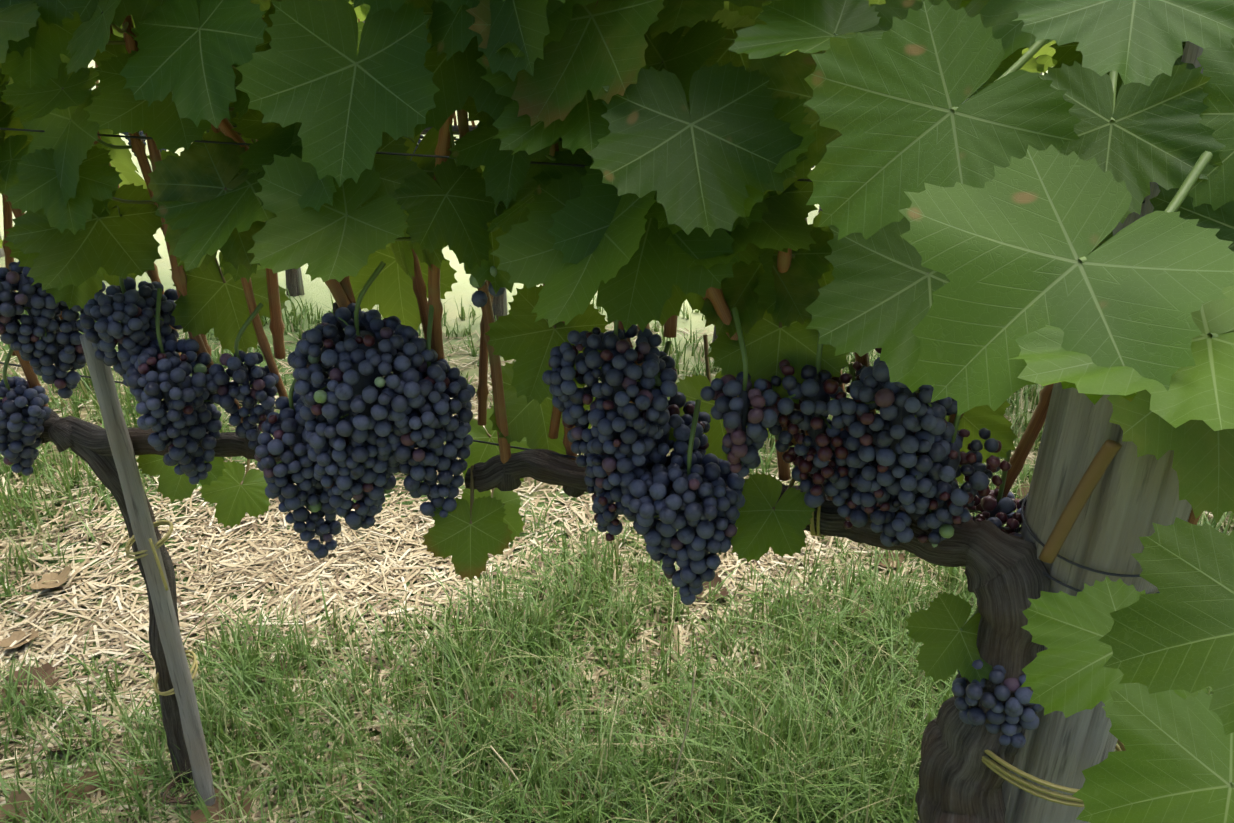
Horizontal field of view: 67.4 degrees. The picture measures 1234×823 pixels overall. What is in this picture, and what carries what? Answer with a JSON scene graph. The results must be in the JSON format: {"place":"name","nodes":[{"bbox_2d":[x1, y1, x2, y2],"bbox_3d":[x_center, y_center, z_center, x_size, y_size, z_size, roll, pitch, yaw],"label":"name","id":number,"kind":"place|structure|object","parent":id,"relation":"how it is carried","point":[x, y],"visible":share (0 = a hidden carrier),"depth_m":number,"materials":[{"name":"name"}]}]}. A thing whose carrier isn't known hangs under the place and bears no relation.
{"place":"outdoors","nodes":[
{"label":"outdoors","id":0,"kind":"place"},
{"bbox_2d":[2,1,1202,524],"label":"vine shoots","id":1,"kind":"object","parent":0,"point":[342,293],"visible":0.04,"depth_m":1.03,"materials":[{"name":"brown plant"}]},
{"bbox_2d":[0,131,1043,747],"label":"grape clusters","id":2,"kind":"object","parent":1,"relation":"hanging from","point":[400,403],"visible":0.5,"depth_m":0.94,"materials":[{"name":"blue food"}]},
{"bbox_2d":[0,3,1233,787],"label":"leaf stems","id":3,"kind":"object","parent":1,"relation":"attached to","point":[1082,491],"visible":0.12,"depth_m":0.85,"materials":[{"name":"green plant"}]},
{"bbox_2d":[348,0,1056,73],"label":"vine leaves","id":4,"kind":"object","parent":3,"relation":"attached to","point":[1041,63],"visible":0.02,"depth_m":2.84,"materials":[{"name":"green plant"}]},
{"bbox_2d":[0,0,1233,822],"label":"vine leaves","id":5,"kind":"object","parent":1,"relation":"attached to","point":[993,207],"visible":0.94,"depth_m":0.74,"materials":[{"name":"green plant"}]},
{"bbox_2d":[0,60,1233,822],"bbox_3d":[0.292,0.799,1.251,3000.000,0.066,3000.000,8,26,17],"label":"ground","id":6,"kind":"structure","parent":0,"point":[316,290],"depth_m":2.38,"materials":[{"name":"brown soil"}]},
{"bbox_2d":[80,333,215,806],"bbox_3d":[-0.663,0.330,1.363,0.044,0.943,0.030,8,26,17],"label":"vine stake","id":7,"kind":"object","parent":6,"relation":"on","point":[121,447],"visible":0.94,"depth_m":1.30,"materials":[{"name":"grey wood"}]},
{"bbox_2d":[163,759,213,808],"bbox_3d":[-0.703,0.632,1.532,0.055,0.068,0.097,8,26,17],"label":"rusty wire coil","id":8,"kind":"object","parent":6,"relation":"on","point":[173,799],"visible":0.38,"depth_m":1.50,"materials":[{"name":"brown metal"}]},
{"bbox_2d":[0,233,507,315],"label":"stakes","id":9,"kind":"object","parent":6,"relation":"on","point":[301,290],"depth_m":4.01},
{"bbox_2d":[285,125,717,341],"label":"trunks","id":10,"kind":"object","parent":6,"relation":"on","point":[292,285],"visible":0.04,"depth_m":3.71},
{"bbox_2d":[28,302,1050,822],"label":"grapevine trunk","id":11,"kind":"object","parent":6,"relation":"on","point":[960,782],"visible":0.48,"depth_m":0.93,"materials":[{"name":"brown wood"}]},
{"bbox_2d":[490,666,696,815],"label":"dry stalks","id":12,"kind":"object","parent":6,"relation":"on","point":[503,761],"visible":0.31,"depth_m":1.49,"materials":[{"name":"plant"}]},
{"bbox_2d":[0,483,1211,822],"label":"fallen dry leaves","id":13,"kind":"object","parent":6,"relation":"on","point":[62,577],"visible":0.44,"depth_m":1.64,"materials":[{"name":"plant"}]},
{"bbox_2d":[1002,41,1203,822],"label":"wooden post","id":14,"kind":"object","parent":6,"relation":"on","point":[1133,497],"visible":0.35,"depth_m":0.82,"materials":[{"name":"grey wood"}]},
{"bbox_2d":[0,125,1159,593],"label":"trellis wires","id":15,"kind":"object","parent":14,"relation":"attached to","point":[570,455],"visible":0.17,"depth_m":0.89,"materials":[{"name":"grey"}]},
{"bbox_2d":[0,283,1233,822],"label":"grass","id":16,"kind":"structure","parent":0,"point":[866,759],"depth_m":1.68,"materials":[{"name":"green plant"}]},
{"bbox_2d":[125,506,1125,806],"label":"vine ties","id":17,"kind":"object","parent":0,"point":[1023,784],"visible":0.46,"depth_m":0.88,"materials":[{"name":"beige wicker"}]}
]}

